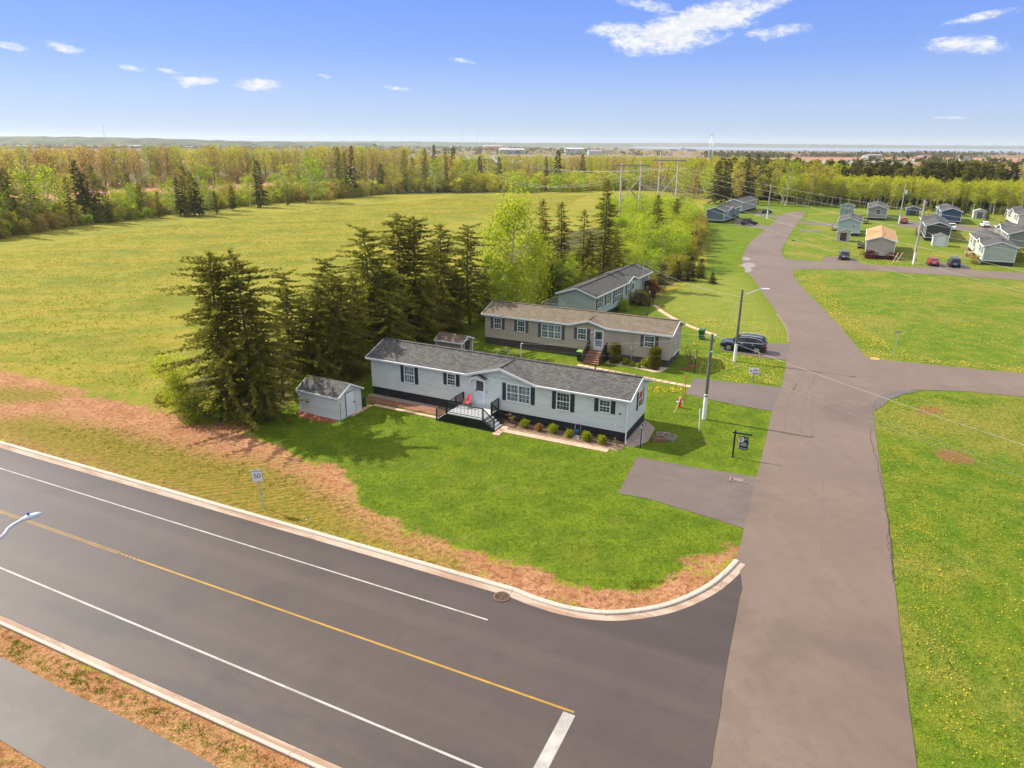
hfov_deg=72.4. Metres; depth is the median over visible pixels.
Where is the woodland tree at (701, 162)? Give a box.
[691,157,709,194]
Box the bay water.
[625,147,1023,152]
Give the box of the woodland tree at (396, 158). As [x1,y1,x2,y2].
[388,148,404,170]
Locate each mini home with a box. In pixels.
[365,338,652,443]
[481,300,685,367]
[555,263,652,312]
[705,202,740,222]
[726,195,757,212]
[837,212,862,235]
[865,225,897,259]
[867,200,888,220]
[919,213,952,240]
[935,203,963,223]
[968,229,1019,266]
[994,221,1023,250]
[1006,206,1023,226]
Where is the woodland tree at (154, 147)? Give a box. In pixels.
[141,145,164,184]
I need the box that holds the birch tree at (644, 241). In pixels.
[626,221,662,264]
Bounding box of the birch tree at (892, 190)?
[889,179,902,201]
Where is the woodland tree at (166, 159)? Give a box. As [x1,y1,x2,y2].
[158,144,173,176]
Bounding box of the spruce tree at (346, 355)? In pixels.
[305,276,379,383]
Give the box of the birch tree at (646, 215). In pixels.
[636,211,657,244]
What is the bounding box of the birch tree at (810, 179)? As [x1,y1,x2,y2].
[804,177,816,202]
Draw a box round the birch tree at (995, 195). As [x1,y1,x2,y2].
[988,181,1005,214]
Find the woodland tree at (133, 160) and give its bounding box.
[125,149,146,183]
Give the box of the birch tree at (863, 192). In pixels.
[853,177,876,206]
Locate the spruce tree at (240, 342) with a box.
[165,248,319,416]
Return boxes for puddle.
[739,263,754,272]
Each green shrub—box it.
[599,195,618,211]
[600,200,621,221]
[614,195,634,215]
[631,191,648,200]
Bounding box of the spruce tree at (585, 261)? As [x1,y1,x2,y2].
[568,231,607,282]
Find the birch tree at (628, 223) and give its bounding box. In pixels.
[609,213,634,246]
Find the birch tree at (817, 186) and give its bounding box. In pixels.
[812,174,824,204]
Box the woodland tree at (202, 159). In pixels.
[177,151,203,173]
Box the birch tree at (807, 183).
[800,173,816,203]
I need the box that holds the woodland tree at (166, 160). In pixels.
[157,147,179,172]
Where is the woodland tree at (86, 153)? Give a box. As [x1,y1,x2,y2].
[74,145,96,171]
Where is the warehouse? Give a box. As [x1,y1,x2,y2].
[807,161,917,165]
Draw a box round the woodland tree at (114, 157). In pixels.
[99,143,128,173]
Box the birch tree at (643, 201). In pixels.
[635,198,649,208]
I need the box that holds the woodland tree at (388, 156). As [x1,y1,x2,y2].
[382,149,394,166]
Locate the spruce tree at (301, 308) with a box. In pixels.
[276,295,359,389]
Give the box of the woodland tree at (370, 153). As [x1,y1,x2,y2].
[365,148,379,175]
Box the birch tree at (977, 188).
[970,181,984,212]
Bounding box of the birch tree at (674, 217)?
[670,213,688,233]
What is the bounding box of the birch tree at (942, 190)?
[934,178,952,205]
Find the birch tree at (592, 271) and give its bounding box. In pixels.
[568,264,599,286]
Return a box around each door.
[345,390,355,415]
[465,339,469,349]
[474,378,485,405]
[593,329,603,350]
[631,281,634,297]
[839,233,846,240]
[909,209,916,215]
[936,237,944,245]
[976,212,983,218]
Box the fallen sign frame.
[727,476,748,483]
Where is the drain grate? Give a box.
[493,591,509,601]
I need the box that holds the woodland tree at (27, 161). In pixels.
[13,147,41,179]
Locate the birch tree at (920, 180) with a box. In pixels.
[912,178,925,205]
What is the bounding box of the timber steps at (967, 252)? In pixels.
[965,247,974,256]
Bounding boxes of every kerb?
[0,441,744,620]
[0,615,341,767]
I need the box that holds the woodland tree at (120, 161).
[111,149,131,175]
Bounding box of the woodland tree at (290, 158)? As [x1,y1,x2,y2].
[284,144,294,175]
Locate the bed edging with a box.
[509,428,617,451]
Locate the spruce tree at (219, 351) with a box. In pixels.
[150,250,308,430]
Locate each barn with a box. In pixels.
[484,145,501,149]
[499,148,523,153]
[564,148,583,154]
[587,150,601,155]
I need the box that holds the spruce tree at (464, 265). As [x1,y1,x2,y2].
[434,223,504,324]
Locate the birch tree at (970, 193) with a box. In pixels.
[961,179,988,212]
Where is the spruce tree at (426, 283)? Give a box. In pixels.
[417,272,458,341]
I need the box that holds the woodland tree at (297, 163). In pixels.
[284,149,299,179]
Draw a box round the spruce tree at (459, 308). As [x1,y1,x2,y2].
[439,272,484,332]
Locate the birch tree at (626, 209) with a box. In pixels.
[613,205,634,219]
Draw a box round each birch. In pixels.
[0,159,52,228]
[0,192,21,221]
[0,193,10,226]
[12,190,41,228]
[26,162,67,219]
[42,149,59,197]
[49,167,84,203]
[102,187,127,216]
[116,181,140,211]
[126,183,149,215]
[138,193,153,213]
[155,183,172,203]
[160,177,180,214]
[183,162,221,213]
[196,180,209,207]
[211,180,228,198]
[221,185,237,205]
[224,181,239,201]
[237,176,251,193]
[238,172,257,206]
[265,172,281,190]
[273,163,300,197]
[274,172,288,190]
[284,174,299,195]
[296,151,326,202]
[302,159,334,201]
[333,179,344,197]
[356,170,372,195]
[382,176,390,190]
[383,161,401,192]
[396,172,403,184]
[402,162,418,191]
[426,157,443,192]
[447,152,464,182]
[454,155,476,183]
[466,165,478,181]
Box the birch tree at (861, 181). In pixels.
[855,176,864,200]
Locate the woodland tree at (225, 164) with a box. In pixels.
[215,147,233,173]
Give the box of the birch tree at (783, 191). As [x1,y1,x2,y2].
[777,176,793,202]
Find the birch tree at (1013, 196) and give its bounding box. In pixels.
[1005,184,1019,206]
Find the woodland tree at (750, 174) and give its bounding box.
[738,160,759,188]
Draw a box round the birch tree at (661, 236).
[638,228,665,253]
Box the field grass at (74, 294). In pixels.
[0,194,583,391]
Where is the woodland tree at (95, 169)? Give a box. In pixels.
[85,144,111,183]
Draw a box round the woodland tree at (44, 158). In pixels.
[34,146,54,180]
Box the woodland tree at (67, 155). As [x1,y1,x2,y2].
[60,147,77,175]
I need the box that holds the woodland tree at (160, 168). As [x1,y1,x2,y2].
[150,151,166,183]
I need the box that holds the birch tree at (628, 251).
[618,249,649,266]
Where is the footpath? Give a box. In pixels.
[0,657,217,767]
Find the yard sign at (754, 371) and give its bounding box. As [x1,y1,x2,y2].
[749,368,758,381]
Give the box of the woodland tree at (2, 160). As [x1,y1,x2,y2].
[0,145,17,187]
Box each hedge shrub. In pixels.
[0,209,26,235]
[0,219,6,238]
[0,221,13,236]
[0,222,6,236]
[7,210,23,230]
[7,220,22,234]
[17,217,36,234]
[21,199,48,225]
[22,208,48,229]
[30,215,48,231]
[34,208,49,226]
[34,213,49,230]
[36,192,61,221]
[39,209,59,227]
[43,199,68,225]
[47,214,64,228]
[53,210,70,227]
[60,211,74,225]
[68,214,80,225]
[75,205,90,219]
[76,214,89,225]
[80,201,100,222]
[86,212,93,223]
[93,204,103,221]
[99,213,107,222]
[107,200,124,220]
[112,207,125,220]
[114,192,136,216]
[119,201,142,219]
[122,206,134,219]
[139,199,159,215]
[142,206,152,217]
[145,187,167,199]
[153,202,167,213]
[158,197,168,212]
[162,201,174,213]
[203,191,218,208]
[215,191,227,206]
[217,196,227,208]
[234,192,243,206]
[242,196,252,205]
[257,189,272,204]
[269,187,278,200]
[274,187,285,202]
[287,190,294,201]
[295,190,306,200]
[317,186,327,199]
[322,187,334,199]
[332,189,337,198]
[333,187,340,197]
[338,183,350,197]
[338,188,348,197]
[347,187,357,197]
[357,187,366,196]
[367,182,379,193]
[375,185,384,194]
[386,183,395,193]
[394,182,403,192]
[412,178,425,191]
[414,182,423,192]
[424,180,434,191]
[435,180,445,191]
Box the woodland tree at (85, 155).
[70,141,97,176]
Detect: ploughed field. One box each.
[10,181,433,205]
[775,158,1022,166]
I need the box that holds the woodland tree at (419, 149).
[415,148,425,168]
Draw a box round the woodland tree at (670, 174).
[663,161,675,193]
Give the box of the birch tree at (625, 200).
[621,195,642,208]
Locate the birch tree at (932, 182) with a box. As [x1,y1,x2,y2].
[921,176,940,209]
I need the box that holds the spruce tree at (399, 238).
[361,212,455,342]
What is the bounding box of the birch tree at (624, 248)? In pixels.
[618,243,645,265]
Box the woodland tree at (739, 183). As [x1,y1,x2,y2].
[731,167,748,197]
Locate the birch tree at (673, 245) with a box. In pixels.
[645,228,692,268]
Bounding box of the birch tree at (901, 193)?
[895,178,909,208]
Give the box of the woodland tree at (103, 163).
[96,150,111,186]
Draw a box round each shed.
[295,374,363,420]
[434,332,474,350]
[836,229,851,241]
[839,203,855,214]
[905,205,920,215]
[931,232,949,246]
[971,208,986,218]
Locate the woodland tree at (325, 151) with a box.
[311,146,330,176]
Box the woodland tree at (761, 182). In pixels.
[750,164,770,204]
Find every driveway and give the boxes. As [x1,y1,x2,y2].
[618,457,755,528]
[685,378,780,410]
[721,344,788,359]
[733,220,768,228]
[754,213,779,217]
[799,221,837,225]
[799,230,822,231]
[823,256,859,263]
[896,221,994,230]
[929,262,969,269]
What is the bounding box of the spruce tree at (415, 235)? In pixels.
[388,216,461,342]
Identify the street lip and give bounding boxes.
[776,313,790,342]
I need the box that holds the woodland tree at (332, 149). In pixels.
[329,146,348,173]
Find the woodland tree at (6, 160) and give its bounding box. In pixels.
[0,147,13,175]
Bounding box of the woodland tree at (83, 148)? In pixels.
[69,145,99,186]
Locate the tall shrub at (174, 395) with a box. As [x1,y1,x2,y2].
[144,351,193,416]
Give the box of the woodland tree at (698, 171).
[689,155,707,192]
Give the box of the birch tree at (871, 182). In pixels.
[865,175,880,202]
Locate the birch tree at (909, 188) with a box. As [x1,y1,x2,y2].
[902,176,914,206]
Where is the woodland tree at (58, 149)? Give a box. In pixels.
[48,146,73,174]
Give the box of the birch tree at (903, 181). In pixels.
[888,174,912,200]
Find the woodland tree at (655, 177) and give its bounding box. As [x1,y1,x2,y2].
[650,156,667,190]
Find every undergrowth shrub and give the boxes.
[200,409,222,421]
[229,404,249,420]
[287,381,301,399]
[462,302,484,322]
[568,250,580,263]
[649,272,660,290]
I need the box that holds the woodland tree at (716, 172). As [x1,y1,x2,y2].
[707,159,725,194]
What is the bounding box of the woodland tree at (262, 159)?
[258,146,270,180]
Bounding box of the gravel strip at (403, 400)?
[367,393,448,409]
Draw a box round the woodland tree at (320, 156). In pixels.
[312,145,330,177]
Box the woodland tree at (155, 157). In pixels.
[141,143,165,182]
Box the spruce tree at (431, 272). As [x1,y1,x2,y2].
[413,239,460,309]
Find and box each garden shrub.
[518,418,530,427]
[533,422,542,430]
[545,422,559,432]
[564,429,573,436]
[581,430,594,440]
[597,434,608,444]
[617,297,633,310]
[622,357,629,364]
[630,288,652,305]
[640,356,648,368]
[681,344,701,364]
[967,253,980,263]
[1015,247,1023,261]
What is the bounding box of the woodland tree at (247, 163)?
[238,145,256,175]
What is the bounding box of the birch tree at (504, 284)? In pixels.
[468,254,523,316]
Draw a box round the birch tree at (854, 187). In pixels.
[845,175,864,203]
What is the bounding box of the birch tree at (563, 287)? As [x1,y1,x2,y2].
[537,254,580,301]
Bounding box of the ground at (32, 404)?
[0,146,1023,767]
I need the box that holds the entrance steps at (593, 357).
[581,340,606,365]
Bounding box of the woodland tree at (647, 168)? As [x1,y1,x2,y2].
[637,156,658,187]
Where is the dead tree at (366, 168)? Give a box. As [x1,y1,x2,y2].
[362,154,370,195]
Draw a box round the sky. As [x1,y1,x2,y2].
[0,0,1023,145]
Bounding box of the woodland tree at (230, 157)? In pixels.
[223,145,238,175]
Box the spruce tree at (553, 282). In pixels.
[539,249,570,303]
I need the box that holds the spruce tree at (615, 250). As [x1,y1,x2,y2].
[607,234,631,268]
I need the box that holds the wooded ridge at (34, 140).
[0,136,377,148]
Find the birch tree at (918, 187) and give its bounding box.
[914,174,937,210]
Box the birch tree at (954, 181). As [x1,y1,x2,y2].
[949,177,959,204]
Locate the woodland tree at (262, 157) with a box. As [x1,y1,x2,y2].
[253,147,270,171]
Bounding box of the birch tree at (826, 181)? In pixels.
[812,172,837,205]
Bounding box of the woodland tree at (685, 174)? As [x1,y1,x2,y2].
[671,157,701,196]
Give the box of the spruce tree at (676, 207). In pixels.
[667,198,686,232]
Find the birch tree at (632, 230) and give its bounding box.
[620,229,638,246]
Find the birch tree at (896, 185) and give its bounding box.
[889,177,903,208]
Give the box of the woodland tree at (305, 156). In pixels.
[301,146,318,169]
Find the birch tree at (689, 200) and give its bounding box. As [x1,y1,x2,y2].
[669,197,698,207]
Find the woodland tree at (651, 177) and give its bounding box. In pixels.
[638,158,657,189]
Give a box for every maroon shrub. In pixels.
[643,279,667,297]
[860,250,878,258]
[884,249,902,258]
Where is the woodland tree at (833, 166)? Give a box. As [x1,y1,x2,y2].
[820,164,841,202]
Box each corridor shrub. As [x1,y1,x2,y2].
[446,175,466,192]
[446,180,455,191]
[454,171,480,192]
[455,173,476,191]
[471,177,482,190]
[476,173,499,190]
[486,180,499,191]
[500,180,508,190]
[501,169,516,183]
[503,173,530,192]
[523,172,533,189]
[525,177,543,191]
[526,173,544,190]
[538,176,551,190]
[546,171,569,191]
[559,172,568,183]
[560,174,578,191]
[571,178,588,191]
[573,169,586,178]
[584,173,602,189]
[584,177,592,190]
[590,175,601,188]
[593,179,603,190]
[600,172,612,188]
[606,172,619,187]
[607,176,619,190]
[614,175,628,188]
[623,174,634,189]
[632,174,646,189]
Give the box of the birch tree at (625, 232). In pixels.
[598,227,633,257]
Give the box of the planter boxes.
[652,432,676,441]
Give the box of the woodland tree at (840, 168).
[835,162,850,174]
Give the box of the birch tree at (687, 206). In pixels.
[667,204,694,217]
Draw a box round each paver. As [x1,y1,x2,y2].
[492,431,501,435]
[520,432,529,436]
[528,434,537,437]
[535,435,544,439]
[551,438,560,442]
[559,440,568,444]
[566,441,576,445]
[574,443,584,447]
[582,444,592,448]
[591,446,600,450]
[599,447,608,452]
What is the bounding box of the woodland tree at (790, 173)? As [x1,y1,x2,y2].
[773,159,805,205]
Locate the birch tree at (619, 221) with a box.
[611,213,631,243]
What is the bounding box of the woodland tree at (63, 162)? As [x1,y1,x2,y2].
[48,147,79,177]
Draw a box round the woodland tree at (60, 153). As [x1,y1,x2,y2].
[57,151,78,175]
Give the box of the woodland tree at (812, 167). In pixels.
[798,159,825,204]
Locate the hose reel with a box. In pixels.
[572,423,580,438]
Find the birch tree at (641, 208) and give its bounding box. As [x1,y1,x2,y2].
[627,199,652,214]
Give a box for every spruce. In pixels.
[0,168,28,230]
[21,183,42,210]
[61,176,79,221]
[69,159,93,222]
[77,173,102,221]
[87,164,105,216]
[99,186,115,222]
[123,173,137,210]
[135,182,145,216]
[154,192,163,217]
[172,176,187,216]
[177,164,194,215]
[180,171,211,216]
[191,181,208,215]
[212,191,218,213]
[227,185,239,210]
[250,160,274,207]
[284,190,290,204]
[332,147,347,192]
[341,151,349,187]
[346,145,358,196]
[375,163,385,188]
[399,149,409,192]
[409,158,415,190]
[420,149,429,187]
[430,144,439,174]
[442,148,449,191]
[449,147,458,179]
[476,156,483,176]
[494,157,503,180]
[543,156,549,175]
[551,150,564,177]
[578,154,586,170]
[655,267,667,284]
[667,261,684,281]
[682,256,699,281]
[695,258,707,277]
[704,157,730,195]
[705,161,726,203]
[707,273,717,284]
[717,158,735,203]
[727,162,744,197]
[738,154,752,196]
[748,153,762,196]
[748,166,767,199]
[759,155,771,199]
[760,167,778,199]
[776,160,798,199]
[784,167,800,200]
[802,160,815,201]
[819,159,835,201]
[833,160,847,200]
[834,167,847,202]
[842,162,857,201]
[851,161,858,177]
[852,158,862,173]
[852,161,877,203]
[867,167,890,201]
[874,162,894,202]
[884,159,893,163]
[885,168,908,204]
[891,160,904,171]
[892,163,902,175]
[900,161,912,205]
[902,167,929,206]
[906,166,921,202]
[913,162,935,203]
[918,169,941,207]
[928,163,959,206]
[932,168,945,206]
[934,162,949,202]
[947,165,980,208]
[950,162,967,205]
[957,161,979,204]
[960,198,971,215]
[967,165,997,207]
[969,162,978,205]
[970,165,997,207]
[982,162,995,209]
[984,210,989,220]
[987,170,1000,207]
[990,163,1011,178]
[995,168,1011,205]
[995,170,1007,206]
[1007,163,1022,205]
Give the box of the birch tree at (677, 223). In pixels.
[665,219,693,254]
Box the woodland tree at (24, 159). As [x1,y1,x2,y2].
[13,142,34,179]
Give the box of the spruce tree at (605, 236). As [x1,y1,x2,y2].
[591,178,628,277]
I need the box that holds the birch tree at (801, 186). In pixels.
[792,174,806,200]
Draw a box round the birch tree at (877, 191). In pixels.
[873,179,884,200]
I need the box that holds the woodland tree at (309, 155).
[301,147,317,167]
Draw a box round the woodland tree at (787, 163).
[765,160,798,199]
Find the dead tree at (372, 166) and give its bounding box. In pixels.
[369,153,376,195]
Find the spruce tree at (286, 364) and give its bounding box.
[265,319,302,394]
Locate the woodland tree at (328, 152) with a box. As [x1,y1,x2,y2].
[316,145,334,175]
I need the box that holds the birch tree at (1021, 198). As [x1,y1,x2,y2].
[1015,185,1023,206]
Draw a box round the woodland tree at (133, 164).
[121,147,142,181]
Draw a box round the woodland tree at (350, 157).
[341,145,361,167]
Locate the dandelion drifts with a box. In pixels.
[9,235,1023,392]
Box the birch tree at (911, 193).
[906,179,918,205]
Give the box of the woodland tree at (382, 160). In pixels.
[374,152,388,169]
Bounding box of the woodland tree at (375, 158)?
[364,148,381,168]
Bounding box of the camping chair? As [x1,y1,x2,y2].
[463,394,471,406]
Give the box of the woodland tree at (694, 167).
[675,156,701,194]
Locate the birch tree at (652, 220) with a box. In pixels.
[634,213,664,249]
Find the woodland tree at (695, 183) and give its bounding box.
[688,168,702,198]
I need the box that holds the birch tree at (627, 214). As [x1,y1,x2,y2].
[621,210,643,227]
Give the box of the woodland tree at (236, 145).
[224,144,242,177]
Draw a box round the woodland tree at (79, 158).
[73,149,88,182]
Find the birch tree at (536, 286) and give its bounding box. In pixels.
[501,233,562,305]
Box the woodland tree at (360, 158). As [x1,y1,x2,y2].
[354,145,368,177]
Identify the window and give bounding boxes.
[403,366,414,383]
[447,373,455,385]
[494,318,501,328]
[506,383,530,404]
[517,320,524,331]
[541,323,561,339]
[556,391,569,411]
[577,328,586,339]
[597,297,601,308]
[598,399,610,413]
[606,293,609,304]
[614,287,621,302]
[638,388,643,408]
[643,335,654,347]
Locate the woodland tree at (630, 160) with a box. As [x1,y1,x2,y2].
[623,154,639,174]
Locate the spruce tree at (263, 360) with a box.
[223,324,300,427]
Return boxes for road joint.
[710,587,742,766]
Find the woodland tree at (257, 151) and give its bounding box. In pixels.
[245,147,261,174]
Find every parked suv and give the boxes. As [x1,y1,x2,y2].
[720,332,767,353]
[739,218,757,224]
[838,250,849,259]
[900,217,907,223]
[947,256,960,266]
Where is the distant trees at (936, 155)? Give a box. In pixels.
[0,143,1023,168]
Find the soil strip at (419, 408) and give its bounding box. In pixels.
[366,396,435,414]
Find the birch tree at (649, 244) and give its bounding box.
[640,228,658,258]
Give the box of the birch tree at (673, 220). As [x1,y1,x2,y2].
[664,210,692,233]
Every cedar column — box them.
[609,342,620,363]
[648,346,661,369]
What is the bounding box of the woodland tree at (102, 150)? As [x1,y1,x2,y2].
[94,147,116,185]
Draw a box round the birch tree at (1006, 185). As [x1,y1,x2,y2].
[998,180,1011,212]
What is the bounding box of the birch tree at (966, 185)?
[959,181,974,202]
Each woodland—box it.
[409,152,747,181]
[835,159,1023,181]
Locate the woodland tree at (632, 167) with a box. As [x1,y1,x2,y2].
[631,162,640,181]
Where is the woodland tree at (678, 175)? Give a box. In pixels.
[672,158,690,192]
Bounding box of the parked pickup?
[950,223,956,230]
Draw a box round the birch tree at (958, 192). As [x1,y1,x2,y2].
[948,179,962,204]
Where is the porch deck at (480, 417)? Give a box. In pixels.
[436,392,502,431]
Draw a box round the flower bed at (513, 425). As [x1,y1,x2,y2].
[500,419,624,449]
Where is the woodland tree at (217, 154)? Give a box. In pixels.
[206,143,226,173]
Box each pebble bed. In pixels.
[605,360,667,371]
[624,420,654,446]
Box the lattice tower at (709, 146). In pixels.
[707,132,713,159]
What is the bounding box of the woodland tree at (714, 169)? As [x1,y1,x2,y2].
[704,157,727,188]
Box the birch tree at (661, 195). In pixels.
[650,192,674,202]
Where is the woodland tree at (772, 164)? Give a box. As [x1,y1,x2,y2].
[765,156,783,184]
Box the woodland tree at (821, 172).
[812,161,829,203]
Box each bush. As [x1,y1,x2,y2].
[153,391,162,402]
[161,384,207,425]
[190,398,223,426]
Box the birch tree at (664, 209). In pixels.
[660,205,670,224]
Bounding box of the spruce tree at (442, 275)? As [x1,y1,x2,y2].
[422,223,477,333]
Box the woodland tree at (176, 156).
[165,148,188,171]
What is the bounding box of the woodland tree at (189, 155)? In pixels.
[184,147,200,172]
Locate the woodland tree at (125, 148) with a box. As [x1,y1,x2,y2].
[115,146,136,182]
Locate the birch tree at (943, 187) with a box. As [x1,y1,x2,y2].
[931,179,953,203]
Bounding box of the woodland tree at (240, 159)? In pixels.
[235,150,246,175]
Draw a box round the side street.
[711,211,1023,767]
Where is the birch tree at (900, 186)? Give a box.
[894,176,904,207]
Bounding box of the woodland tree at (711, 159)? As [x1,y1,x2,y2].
[707,155,719,172]
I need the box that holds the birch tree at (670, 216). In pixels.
[655,212,683,243]
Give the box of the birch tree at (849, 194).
[845,177,859,202]
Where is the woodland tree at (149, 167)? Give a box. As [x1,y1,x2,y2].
[141,144,156,182]
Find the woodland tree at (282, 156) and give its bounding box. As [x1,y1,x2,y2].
[276,147,290,175]
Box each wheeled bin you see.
[361,395,366,407]
[576,349,582,360]
[698,328,705,338]
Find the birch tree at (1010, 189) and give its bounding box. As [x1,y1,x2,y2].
[998,182,1018,214]
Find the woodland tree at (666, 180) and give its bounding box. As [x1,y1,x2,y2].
[656,162,674,194]
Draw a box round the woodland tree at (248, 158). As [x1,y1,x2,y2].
[241,148,253,172]
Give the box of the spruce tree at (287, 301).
[254,268,343,383]
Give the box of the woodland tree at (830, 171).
[821,166,840,205]
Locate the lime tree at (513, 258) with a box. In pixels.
[474,174,559,303]
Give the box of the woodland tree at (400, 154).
[395,147,410,170]
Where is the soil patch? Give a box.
[295,411,338,422]
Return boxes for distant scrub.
[1,146,1023,172]
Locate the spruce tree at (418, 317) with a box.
[390,272,447,342]
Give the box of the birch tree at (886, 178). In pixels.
[879,176,889,198]
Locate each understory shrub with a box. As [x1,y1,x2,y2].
[793,196,803,204]
[807,196,815,204]
[851,198,862,206]
[887,198,900,208]
[968,203,982,212]
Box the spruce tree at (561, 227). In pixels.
[550,201,582,295]
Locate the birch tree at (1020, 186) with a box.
[1013,182,1023,206]
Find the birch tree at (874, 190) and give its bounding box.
[865,179,878,202]
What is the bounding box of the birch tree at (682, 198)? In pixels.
[674,194,688,208]
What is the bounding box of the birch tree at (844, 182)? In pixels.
[836,177,847,205]
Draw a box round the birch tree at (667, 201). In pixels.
[648,197,673,208]
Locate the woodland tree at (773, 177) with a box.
[761,168,782,202]
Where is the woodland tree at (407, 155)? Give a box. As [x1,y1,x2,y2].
[396,146,415,166]
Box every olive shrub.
[663,251,687,274]
[680,255,692,269]
[685,237,698,251]
[686,243,701,259]
[687,220,710,242]
[693,235,706,249]
[700,225,710,238]
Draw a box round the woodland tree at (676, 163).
[665,157,680,191]
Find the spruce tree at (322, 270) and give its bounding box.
[289,254,382,369]
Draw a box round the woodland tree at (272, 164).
[264,149,282,174]
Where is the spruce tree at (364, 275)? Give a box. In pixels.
[332,222,420,360]
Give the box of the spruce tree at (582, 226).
[568,209,602,277]
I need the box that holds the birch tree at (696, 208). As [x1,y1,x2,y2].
[678,202,700,221]
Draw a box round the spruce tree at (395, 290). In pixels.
[365,269,435,349]
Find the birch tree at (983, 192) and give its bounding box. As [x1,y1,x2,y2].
[976,179,988,204]
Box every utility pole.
[702,334,716,419]
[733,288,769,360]
[766,185,770,218]
[898,184,907,223]
[912,200,925,263]
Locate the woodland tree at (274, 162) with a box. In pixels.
[264,151,280,172]
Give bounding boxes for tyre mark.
[784,374,802,431]
[799,375,816,433]
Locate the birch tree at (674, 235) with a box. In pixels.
[657,220,699,265]
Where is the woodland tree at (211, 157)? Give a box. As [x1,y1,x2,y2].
[202,144,221,181]
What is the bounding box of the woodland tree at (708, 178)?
[698,166,716,200]
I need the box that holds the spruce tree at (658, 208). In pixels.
[647,194,669,243]
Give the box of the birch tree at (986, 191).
[983,179,996,211]
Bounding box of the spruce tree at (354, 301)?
[329,273,395,376]
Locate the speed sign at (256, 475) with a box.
[250,469,263,507]
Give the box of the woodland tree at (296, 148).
[291,147,302,177]
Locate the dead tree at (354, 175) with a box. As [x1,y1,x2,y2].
[350,159,358,196]
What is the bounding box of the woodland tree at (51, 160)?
[35,152,69,178]
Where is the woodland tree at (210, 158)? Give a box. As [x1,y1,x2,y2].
[198,144,225,183]
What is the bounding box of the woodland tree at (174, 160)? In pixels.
[168,145,183,171]
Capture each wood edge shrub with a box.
[14,178,29,192]
[19,174,39,192]
[87,171,106,189]
[104,177,115,188]
[108,170,126,188]
[141,175,148,186]
[148,174,159,186]
[156,176,164,186]
[162,175,171,185]
[164,169,183,185]
[204,171,217,183]
[223,170,237,182]
[229,168,246,182]
[325,166,332,178]
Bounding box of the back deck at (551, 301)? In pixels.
[541,295,557,306]
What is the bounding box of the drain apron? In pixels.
[873,390,923,409]
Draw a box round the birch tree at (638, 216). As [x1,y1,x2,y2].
[627,213,647,249]
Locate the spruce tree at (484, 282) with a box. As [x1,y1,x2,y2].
[465,268,493,322]
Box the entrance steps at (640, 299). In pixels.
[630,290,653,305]
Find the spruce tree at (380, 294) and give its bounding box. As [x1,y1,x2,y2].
[350,258,422,351]
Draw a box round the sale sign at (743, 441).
[732,430,752,457]
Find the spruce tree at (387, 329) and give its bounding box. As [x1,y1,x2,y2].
[361,296,416,348]
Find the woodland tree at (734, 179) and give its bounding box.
[727,166,740,199]
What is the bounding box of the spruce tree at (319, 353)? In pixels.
[294,282,370,382]
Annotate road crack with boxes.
[870,429,894,579]
[887,534,893,582]
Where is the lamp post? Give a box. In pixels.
[640,424,642,447]
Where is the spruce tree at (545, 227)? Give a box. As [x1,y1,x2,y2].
[525,198,556,295]
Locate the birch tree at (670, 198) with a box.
[661,194,685,204]
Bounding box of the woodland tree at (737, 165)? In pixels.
[720,156,744,197]
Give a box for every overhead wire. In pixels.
[619,176,914,278]
[634,175,1018,290]
[652,175,1020,270]
[661,170,1003,248]
[685,168,1022,226]
[698,175,1018,240]
[714,353,1021,470]
[718,358,1022,477]
[719,337,1013,441]
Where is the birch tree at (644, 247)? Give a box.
[624,242,649,261]
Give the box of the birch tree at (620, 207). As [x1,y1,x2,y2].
[615,200,640,224]
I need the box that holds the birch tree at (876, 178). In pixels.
[872,175,885,201]
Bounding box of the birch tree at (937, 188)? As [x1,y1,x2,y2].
[930,179,943,204]
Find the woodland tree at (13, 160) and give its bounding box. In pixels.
[6,146,20,183]
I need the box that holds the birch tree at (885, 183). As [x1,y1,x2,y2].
[873,174,894,199]
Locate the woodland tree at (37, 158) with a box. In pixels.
[23,143,49,191]
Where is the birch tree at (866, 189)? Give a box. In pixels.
[861,176,869,204]
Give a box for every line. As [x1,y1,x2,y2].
[0,468,487,619]
[0,510,573,712]
[0,567,481,767]
[533,711,574,767]
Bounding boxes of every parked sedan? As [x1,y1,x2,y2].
[756,209,771,213]
[926,257,939,265]
[979,221,990,227]
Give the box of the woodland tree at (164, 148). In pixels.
[151,146,173,175]
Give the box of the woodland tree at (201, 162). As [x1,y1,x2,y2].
[193,147,208,175]
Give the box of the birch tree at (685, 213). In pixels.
[663,210,694,222]
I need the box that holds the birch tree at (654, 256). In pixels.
[642,247,668,274]
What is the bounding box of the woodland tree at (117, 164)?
[105,147,132,183]
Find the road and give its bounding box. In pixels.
[0,448,741,767]
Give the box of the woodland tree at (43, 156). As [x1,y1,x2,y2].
[28,145,58,183]
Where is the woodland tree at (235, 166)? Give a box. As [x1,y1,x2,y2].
[228,150,245,178]
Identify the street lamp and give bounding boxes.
[0,512,41,539]
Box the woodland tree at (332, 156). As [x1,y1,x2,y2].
[323,145,341,177]
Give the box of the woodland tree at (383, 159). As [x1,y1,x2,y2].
[378,150,388,171]
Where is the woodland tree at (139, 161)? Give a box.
[126,148,146,179]
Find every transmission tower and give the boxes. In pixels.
[475,158,490,171]
[505,151,515,169]
[613,161,650,215]
[653,152,686,197]
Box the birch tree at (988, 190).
[987,182,1001,213]
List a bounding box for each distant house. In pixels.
[865,154,881,160]
[917,154,931,156]
[955,156,972,161]
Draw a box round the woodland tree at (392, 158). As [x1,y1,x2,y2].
[381,149,401,174]

